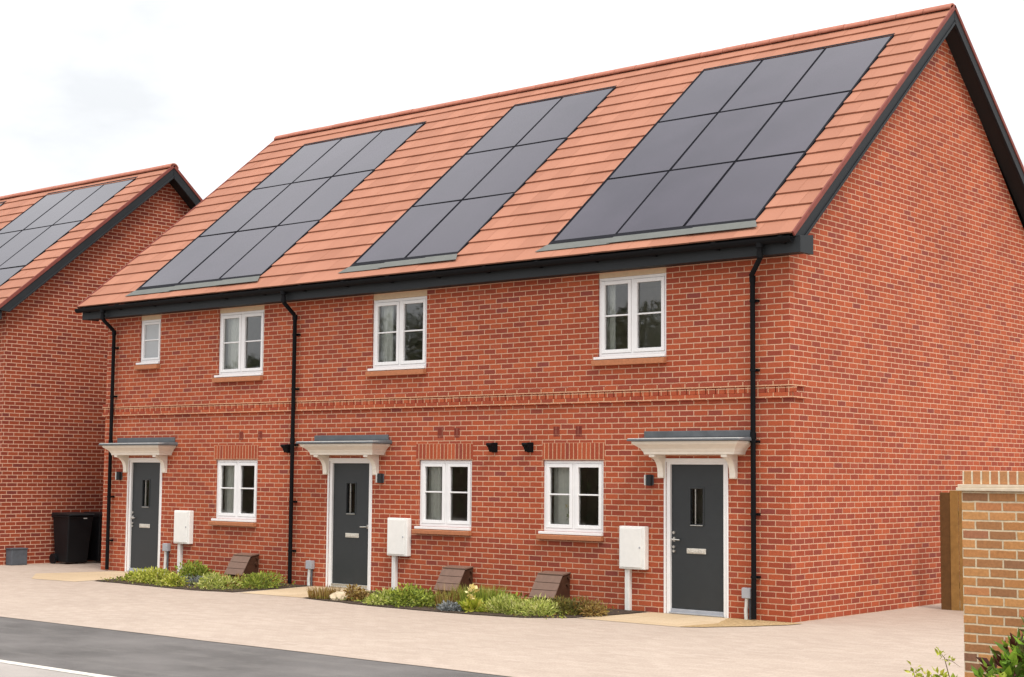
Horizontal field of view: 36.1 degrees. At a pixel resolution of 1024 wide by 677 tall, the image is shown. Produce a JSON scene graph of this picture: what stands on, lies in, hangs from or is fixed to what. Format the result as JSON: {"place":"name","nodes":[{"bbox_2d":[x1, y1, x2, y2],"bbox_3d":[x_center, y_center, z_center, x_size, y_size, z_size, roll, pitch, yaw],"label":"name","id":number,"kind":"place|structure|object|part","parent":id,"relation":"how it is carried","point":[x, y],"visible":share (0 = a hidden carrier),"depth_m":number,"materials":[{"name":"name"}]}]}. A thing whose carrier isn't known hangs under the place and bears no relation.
{"place":"outdoors","nodes":[
{"label":"outdoors","id":0,"kind":"place"},
{"bbox_2d":[0,662,93,676],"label":"road surface","id":1,"kind":"object","parent":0,"point":[9,670],"depth_m":14.29,"materials":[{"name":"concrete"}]},
{"bbox_2d":[32,571,134,581],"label":"path","id":2,"kind":"structure","parent":0,"point":[79,576],"depth_m":27.28,"materials":[{"name":"beige concrete"}]},
{"bbox_2d":[0,163,202,564],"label":"detached house","id":3,"kind":"structure","parent":0,"point":[66,249],"depth_m":31.61,"materials":[{"name":"red brick"}]},
{"bbox_2d":[0,617,509,676],"bbox_3d":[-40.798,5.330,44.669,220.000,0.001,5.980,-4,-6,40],"label":"road","id":4,"kind":"structure","parent":0,"point":[108,652],"depth_m":15.54,"materials":[{"name":"grey asphalt"}]},
{"bbox_2d":[0,660,113,676],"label":"road marking","id":5,"kind":"object","parent":4,"relation":"on","point":[52,668],"depth_m":14.50,"materials":[{"name":"white paint"}]},
{"bbox_2d":[241,586,370,597],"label":"path","id":6,"kind":"structure","parent":0,"point":[300,592],"depth_m":23.98,"materials":[{"name":"beige concrete"}]},
{"bbox_2d":[0,561,964,676],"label":"forecourt paving","id":7,"kind":"structure","parent":0,"point":[888,643],"depth_m":18.11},
{"bbox_2d":[5,548,27,565],"bbox_3d":[-9.554,4.204,30.284,0.230,0.325,0.360,-4,-6,40],"label":"plastic box","id":8,"kind":"object","parent":7,"relation":"on","point":[16,556],"visible":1,"depth_m":30.18,"materials":[{"name":"grey plastic"}]},
{"bbox_2d":[49,512,94,563],"bbox_3d":[-8.662,3.926,30.908,0.669,0.998,0.602,-4,-6,40],"label":"wheelie bin","id":9,"kind":"object","parent":7,"relation":"on","point":[72,532],"visible":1,"depth_m":30.73,"materials":[{"name":"black plastic"}]},
{"bbox_2d":[83,512,101,560],"bbox_3d":[-8.199,3.978,31.457,0.669,0.998,0.602,-4,-6,40],"label":"wheelie bin","id":10,"kind":"object","parent":7,"relation":"on","point":[94,552],"visible":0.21,"depth_m":31.17,"materials":[{"name":"black plastic"}]},
{"bbox_2d":[94,579,310,591],"bbox_3d":[-5.186,4.006,25.750,3.831,0.001,1.986,-4,-6,40],"label":"planting bed","id":11,"kind":"object","parent":7,"relation":"on","point":[214,589],"visible":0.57,"depth_m":24.87,"materials":[{"name":"soil"}]},
{"bbox_2d":[119,567,147,580],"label":"shrub","id":12,"kind":"object","parent":11,"relation":"on","point":[130,573],"visible":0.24,"depth_m":26.15,"materials":[{"name":"green plant"}]},
{"bbox_2d":[128,566,180,583],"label":"shrub","id":13,"kind":"object","parent":11,"relation":"on","point":[150,574],"visible":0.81,"depth_m":25.59,"materials":[{"name":"green plant"}]},
{"bbox_2d":[154,572,187,586],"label":"shrub","id":14,"kind":"object","parent":11,"relation":"on","point":[172,579],"visible":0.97,"depth_m":24.95,"materials":[{"name":"green plant"}]},
{"bbox_2d":[178,574,211,585],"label":"shrub","id":15,"kind":"object","parent":11,"relation":"on","point":[194,579],"visible":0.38,"depth_m":25.31,"materials":[{"name":"grey plant"}]},
{"bbox_2d":[172,560,217,581],"bbox_3d":[-5.329,3.889,26.199,0.781,0.439,0.953,3,-5,-22],"label":"shrub","id":16,"kind":"object","parent":11,"relation":"on","point":[189,567],"visible":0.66,"depth_m":26.03,"materials":[{"name":"green plant"}]},
{"bbox_2d":[102,573,295,590],"bbox_3d":[-5.146,3.968,25.589,3.329,0.150,1.649,-4,-6,40],"label":"ground cover","id":17,"kind":"object","parent":11,"relation":"on","point":[221,588],"visible":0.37,"depth_m":25.03,"materials":[{"name":"green plant"}]},
{"bbox_2d":[193,571,244,589],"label":"shrub","id":18,"kind":"object","parent":11,"relation":"on","point":[216,580],"visible":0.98,"depth_m":24.58,"materials":[{"name":"green plant"}]},
{"bbox_2d":[226,573,251,586],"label":"shrub","id":19,"kind":"object","parent":11,"relation":"on","point":[243,577],"visible":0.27,"depth_m":25.11,"materials":[{"name":"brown plant"}]},
{"bbox_2d":[224,552,258,577],"bbox_3d":[-4.517,3.833,26.244,0.462,0.482,0.379,-4,-6,40],"label":"gas meter box","id":20,"kind":"object","parent":11,"relation":"on","point":[241,563],"visible":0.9,"depth_m":26.18,"materials":[{"name":"brown plastic"}]},
{"bbox_2d":[234,570,285,589],"bbox_3d":[-4.000,3.831,24.854,0.768,0.331,1.023,0,-5,9],"label":"shrub","id":21,"kind":"object","parent":11,"relation":"on","point":[257,580],"visible":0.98,"depth_m":24.71,"materials":[{"name":"green plant"}]},
{"bbox_2d":[303,591,647,616],"bbox_3d":[-0.773,3.723,21.992,5.116,0.001,2.054,-4,-6,40],"label":"planting bed","id":22,"kind":"object","parent":7,"relation":"on","point":[611,612],"visible":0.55,"depth_m":21.08,"materials":[{"name":"soil"}]},
{"bbox_2d":[306,584,341,598],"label":"tuft","id":23,"kind":"object","parent":22,"relation":"on","point":[323,592],"visible":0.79,"depth_m":22.80,"materials":[{"name":"brown plant"}]},
{"bbox_2d":[329,591,347,600],"bbox_3d":[-2.485,3.731,22.583,0.294,0.192,0.260,-4,-6,40],"label":"stone","id":24,"kind":"object","parent":22,"relation":"on","point":[339,595],"visible":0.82,"depth_m":22.49,"materials":[{"name":"beige stone"}]},
{"bbox_2d":[343,584,369,600],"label":"shrub","id":25,"kind":"object","parent":22,"relation":"on","point":[359,592],"visible":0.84,"depth_m":22.46,"materials":[{"name":"brown plant"}]},
{"bbox_2d":[362,587,401,605],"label":"shrub","id":26,"kind":"object","parent":22,"relation":"on","point":[377,599],"visible":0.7,"depth_m":21.88,"materials":[{"name":"green plant"}]},
{"bbox_2d":[384,582,454,606],"bbox_3d":[-1.254,3.558,21.745,1.152,0.394,0.992,-4,-6,40],"label":"shrub","id":27,"kind":"object","parent":22,"relation":"on","point":[415,595],"visible":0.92,"depth_m":21.65,"materials":[{"name":"green plant"}]},
{"bbox_2d":[432,583,466,605],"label":"tuft","id":28,"kind":"object","parent":22,"relation":"on","point":[445,596],"visible":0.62,"depth_m":21.45,"materials":[{"name":"brown plant"}]},
{"bbox_2d":[436,600,465,610],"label":"shrub","id":29,"kind":"object","parent":22,"relation":"on","point":[447,606],"visible":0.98,"depth_m":20.96,"materials":[{"name":"grey plant"}]},
{"bbox_2d":[434,565,473,597],"bbox_3d":[-0.860,3.602,23.174,0.462,0.482,0.379,-4,-6,40],"label":"gas meter box","id":30,"kind":"object","parent":22,"relation":"on","point":[450,576],"visible":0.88,"depth_m":23.12,"materials":[{"name":"brown plastic"}]},
{"bbox_2d":[314,590,614,618],"bbox_3d":[-0.714,3.693,21.904,4.575,0.156,1.675,-4,-6,40],"label":"ground cover","id":31,"kind":"object","parent":22,"relation":"on","point":[487,608],"visible":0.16,"depth_m":20.80,"materials":[{"name":"green plant"}]},
{"bbox_2d":[456,583,488,611],"bbox_3d":[-0.494,3.502,20.921,0.468,0.488,0.508,2,-5,-19],"label":"primrose","id":32,"kind":"object","parent":22,"relation":"on","point":[470,603],"visible":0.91,"depth_m":20.88,"materials":[{"name":"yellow plant"}]},
{"bbox_2d":[450,583,511,603],"bbox_3d":[-0.457,3.540,21.699,0.898,0.320,0.911,4,-6,-31],"label":"tuft","id":33,"kind":"object","parent":22,"relation":"on","point":[482,593],"visible":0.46,"depth_m":21.55,"materials":[{"name":"green plant"}]},
{"bbox_2d":[481,592,520,613],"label":"shrub","id":34,"kind":"object","parent":22,"relation":"on","point":[497,604],"visible":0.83,"depth_m":20.71,"materials":[{"name":"green plant"}]},
{"bbox_2d":[489,590,532,608],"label":"shrub","id":35,"kind":"object","parent":22,"relation":"on","point":[509,594],"visible":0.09,"depth_m":21.49,"materials":[{"name":"green plant"}]},
{"bbox_2d":[505,592,561,616],"bbox_3d":[0.312,3.490,20.514,0.790,0.372,0.797,-4,-6,40],"label":"shrub","id":36,"kind":"object","parent":22,"relation":"on","point":[540,606],"visible":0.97,"depth_m":20.37,"materials":[{"name":"green plant"}]},
{"bbox_2d":[529,571,570,605],"bbox_3d":[0.533,3.514,22.005,0.462,0.482,0.379,-4,-6,40],"label":"gas meter box","id":37,"kind":"object","parent":22,"relation":"on","point":[552,584],"visible":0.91,"depth_m":21.95,"materials":[{"name":"brown plastic"}]},
{"bbox_2d":[548,594,595,614],"bbox_3d":[0.754,3.512,20.614,0.716,0.315,0.581,0,-5,8],"label":"shrub","id":38,"kind":"object","parent":22,"relation":"on","point":[567,605],"visible":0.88,"depth_m":20.54,"materials":[{"name":"green plant"}]},
{"bbox_2d":[573,598,609,616],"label":"shrub","id":39,"kind":"object","parent":22,"relation":"on","point":[595,610],"visible":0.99,"depth_m":20.44,"materials":[{"name":"brown plant"}]},
{"bbox_2d":[75,3,1023,622],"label":"terraced house","id":40,"kind":"structure","parent":7,"relation":"on","point":[799,391],"depth_m":23.57,"materials":[{"name":"red brick"}]},
{"bbox_2d":[115,472,121,479],"bbox_3d":[-7.226,2.522,28.839,0.110,0.150,0.099,-4,-6,40],"label":"wall light","id":41,"kind":"object","parent":40,"relation":"attached to","point":[118,475],"visible":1,"depth_m":28.80,"materials":[{"name":"grey plastic"}]},
{"bbox_2d":[125,458,161,571],"bbox_3d":[-6.627,3.194,28.383,1.012,2.065,0.110,-4,-6,40],"label":"door","id":42,"kind":"structure","parent":40,"relation":"in","point":[142,544],"depth_m":28.43,"materials":[{"name":"grey paint"}]},
{"bbox_2d":[134,319,160,369],"bbox_3d":[-6.608,0.108,28.614,0.672,0.906,0.163,-4,-6,40],"label":"window","id":43,"kind":"structure","parent":40,"relation":"in","point":[151,329],"depth_m":28.64,"materials":[{"name":"white plastic"}]},
{"bbox_2d":[162,543,170,569],"bbox_3d":[-6.121,3.906,27.789,0.135,0.557,0.081,-4,-6,40],"label":"junction box","id":44,"kind":"object","parent":40,"relation":"attached to","point":[166,547],"visible":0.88,"depth_m":27.77,"materials":[{"name":"grey plastic"}]},
{"bbox_2d":[174,510,193,570],"bbox_3d":[-5.764,3.587,27.494,0.430,1.145,0.115,-4,-6,40],"label":"meter cabinet","id":45,"kind":"object","parent":40,"relation":"attached to","point":[183,526],"visible":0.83,"depth_m":27.47,"materials":[{"name":"grey plastic"}]},
{"bbox_3d":[-5.804,3.303,27.494,0.362,0.530,0.011,-4,-6,40],"label":"door","id":46,"kind":"part","parent":45,"relation":"part of","materials":[{"name":"white plastic"}]},
{"bbox_2d":[224,462,236,512],"bbox_3d":[-4.839,2.586,27.108,0.360,0.970,0.032,-4,-6,40],"label":"curtain","id":47,"kind":"object","parent":40,"relation":"hanging from","point":[229,493],"visible":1,"depth_m":27.14,"materials":[{"name":"fabric"}]},
{"bbox_2d":[227,318,238,368],"bbox_3d":[-4.782,0.102,27.292,0.470,1.030,0.033,-4,-6,40],"label":"curtain","id":48,"kind":"object","parent":40,"relation":"hanging from","point":[233,336],"visible":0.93,"depth_m":27.35,"materials":[{"name":"fabric"}]},
{"bbox_2d":[209,460,257,526],"bbox_3d":[-4.724,2.630,26.786,1.155,1.121,0.163,-4,-6,40],"label":"window","id":49,"kind":"structure","parent":40,"relation":"in","point":[225,519],"depth_m":26.78,"materials":[{"name":"white plastic"}]},
{"bbox_2d":[212,310,263,382],"bbox_3d":[-4.677,0.137,26.979,1.260,1.211,0.163,-4,-6,40],"label":"window","id":50,"kind":"structure","parent":40,"relation":"in","point":[249,374],"depth_m":26.97,"materials":[{"name":"white plastic"}]},
{"bbox_2d":[280,444,289,452],"bbox_3d":[-3.736,1.816,25.925,0.116,0.144,0.147,-4,-6,40],"label":"vent cowl","id":51,"kind":"object","parent":40,"relation":"attached to","point":[286,448],"visible":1,"depth_m":25.91,"materials":[{"name":"black plastic"}]},
{"bbox_2d":[305,560,314,585],"bbox_3d":[-3.268,3.798,25.387,0.135,0.412,0.081,-4,-6,40],"label":"junction box","id":52,"kind":"object","parent":40,"relation":"attached to","point":[310,565],"visible":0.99,"depth_m":25.37,"materials":[{"name":"grey plastic"}]},
{"bbox_2d":[326,458,371,589],"bbox_3d":[-2.565,2.937,24.974,1.012,2.065,0.110,-4,-6,40],"label":"door","id":53,"kind":"structure","parent":40,"relation":"in","point":[348,552],"depth_m":25.00,"materials":[{"name":"grey paint"}]},
{"bbox_2d":[376,473,383,482],"bbox_3d":[-2.065,2.181,24.509,0.110,0.150,0.099,-4,-6,40],"label":"wall light","id":54,"kind":"object","parent":40,"relation":"attached to","point":[379,477],"visible":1,"depth_m":24.47,"materials":[{"name":"grey plastic"}]},
{"bbox_2d":[381,305,393,361],"bbox_3d":[-1.979,-0.075,24.937,0.260,1.030,0.033,-4,-6,40],"label":"curtain","id":55,"kind":"object","parent":40,"relation":"hanging from","point":[387,338],"visible":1,"depth_m":24.93,"materials":[{"name":"fabric"}]},
{"bbox_2d":[365,296,426,376],"bbox_3d":[-1.785,-0.028,24.550,1.257,1.216,0.163,-4,-6,40],"label":"window","id":56,"kind":"structure","parent":40,"relation":"in","point":[415,367],"depth_m":24.55,"materials":[{"name":"white plastic"}]},
{"bbox_2d":[387,518,410,589],"bbox_3d":[-1.744,3.332,24.120,0.430,1.145,0.115,-4,-6,40],"label":"meter cabinet","id":57,"kind":"object","parent":40,"relation":"attached to","point":[398,536],"visible":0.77,"depth_m":24.11,"materials":[{"name":"grey plastic"}]},
{"bbox_3d":[-1.783,3.049,24.120,0.362,0.530,0.011,-4,-6,40],"label":"door","id":58,"kind":"part","parent":57,"relation":"part of","materials":[{"name":"white plastic"}]},
{"bbox_2d":[428,467,441,523],"bbox_3d":[-1.178,2.354,24.035,0.270,0.970,0.031,-4,-7,42],"label":"curtain","id":59,"kind":"object","parent":40,"relation":"hanging from","point":[434,499],"visible":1,"depth_m":24.03,"materials":[{"name":"fabric"}]},
{"bbox_2d":[412,460,471,535],"bbox_3d":[-1.031,2.394,23.686,1.150,1.116,0.163,-4,-6,40],"label":"window","id":60,"kind":"structure","parent":40,"relation":"in","point":[445,526],"depth_m":23.68,"materials":[{"name":"white plastic"}]},
{"bbox_2d":[486,443,497,451],"bbox_3d":[-0.301,1.599,23.042,0.116,0.144,0.147,-4,-6,40],"label":"vent cowl","id":61,"kind":"object","parent":40,"relation":"attached to","point":[492,447],"visible":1,"depth_m":23.02,"materials":[{"name":"black plastic"}]},
{"bbox_2d":[522,442,532,451],"bbox_3d":[0.219,1.566,22.605,0.116,0.144,0.147,-4,-6,40],"label":"vent cowl","id":62,"kind":"object","parent":40,"relation":"attached to","point":[528,446],"visible":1,"depth_m":22.59,"materials":[{"name":"black plastic"}]},
{"bbox_2d":[554,467,568,524],"bbox_3d":[0.755,2.235,22.454,0.390,0.970,0.032,-4,-6,40],"label":"curtain","id":63,"kind":"object","parent":40,"relation":"hanging from","point":[561,484],"visible":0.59,"depth_m":22.49,"materials":[{"name":"fabric"}]},
{"bbox_2d":[536,460,603,541],"bbox_3d":[0.836,2.276,22.119,1.150,1.116,0.163,-4,-6,40],"label":"window","id":64,"kind":"structure","parent":40,"relation":"in","point":[575,533],"depth_m":22.12,"materials":[{"name":"white plastic"}]},
{"bbox_2d":[607,285,615,349],"bbox_3d":[1.402,-0.289,22.099,0.140,1.030,0.031,-4,-6,40],"label":"curtain","id":65,"kind":"object","parent":40,"relation":"hanging from","point":[611,320],"visible":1,"depth_m":22.09,"materials":[{"name":"fabric"}]},
{"bbox_2d":[591,273,666,365],"bbox_3d":[1.632,-0.254,21.683,1.228,1.236,0.163,-4,-6,40],"label":"window","id":66,"kind":"structure","parent":40,"relation":"in","point":[638,355],"depth_m":21.68,"materials":[{"name":"white plastic"}]},
{"bbox_2d":[619,526,648,609],"bbox_3d":[1.645,3.118,21.275,0.430,1.145,0.115,-4,-6,40],"label":"meter cabinet","id":67,"kind":"object","parent":40,"relation":"attached to","point":[633,547],"visible":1,"depth_m":21.27,"materials":[{"name":"grey plastic"}]},
{"bbox_3d":[1.606,2.834,21.275,0.362,0.530,0.011,-4,-6,40],"label":"door","id":68,"kind":"part","parent":67,"relation":"part of","materials":[{"name":"white plastic"}]},
{"bbox_2d":[644,474,653,485],"bbox_3d":[1.848,1.914,21.227,0.110,0.150,0.099,-4,-6,40],"label":"wall light","id":69,"kind":"object","parent":40,"relation":"attached to","point":[648,480],"visible":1,"depth_m":21.19,"materials":[{"name":"grey plastic"}]},
{"bbox_2d":[664,458,728,617],"bbox_3d":[2.450,2.620,20.764,1.012,2.065,0.110,-4,-6,40],"label":"door","id":70,"kind":"structure","parent":40,"relation":"in","point":[696,556],"depth_m":20.77,"materials":[{"name":"grey paint"}]},
{"bbox_2d":[742,587,750,619],"bbox_3d":[3.016,3.400,20.112,0.135,0.412,0.081,-4,-6,40],"label":"junction box","id":71,"kind":"object","parent":40,"relation":"attached to","point":[746,593],"visible":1,"depth_m":20.09,"materials":[{"name":"grey plastic"}]},
{"bbox_2d":[680,618,803,626],"bbox_3d":[2.761,3.534,19.409,1.087,0.001,1.457,-4,-6,40],"label":"gravel patch","id":72,"kind":"object","parent":7,"relation":"on","point":[728,622],"visible":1,"depth_m":19.55,"materials":[{"name":"beige gravel"}]},
{"bbox_2d":[940,490,963,610],"bbox_3d":[7.292,2.900,21.046,3.245,1.680,0.125,-4,-6,40],"label":"timber fence","id":73,"kind":"object","parent":7,"relation":"on","point":[951,546],"visible":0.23,"depth_m":21.93,"materials":[{"name":"brown wood"}]},
{"bbox_2d":[956,471,1023,676],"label":"garden wall","id":74,"kind":"structure","parent":7,"relation":"on","point":[993,545],"depth_m":12.49,"materials":[{"name":"brown brick"}]},
{"label":"planting bed","id":75,"kind":"structure","parent":7,"relation":"on","visible":0},
{"bbox_2d":[904,647,1006,676],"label":"bush","id":76,"kind":"object","parent":75,"relation":"on","point":[942,673],"visible":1,"depth_m":10.97,"materials":[{"name":"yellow plant"}]},
{"bbox_2d":[971,615,1023,676],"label":"bush","id":77,"kind":"object","parent":75,"relation":"on","point":[1007,661],"visible":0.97,"depth_m":10.86,"materials":[{"name":"green plant"}]},
{"bbox_2d":[0,0,1023,198],"label":"sky","id":78,"kind":"structure","parent":0,"point":[90,89],"materials":[{"name":"white"}]},
{"bbox_2d":[582,612,727,626],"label":"path","id":79,"kind":"structure","parent":0,"point":[665,619],"depth_m":20.08,"materials":[{"name":"beige concrete"}]}
]}

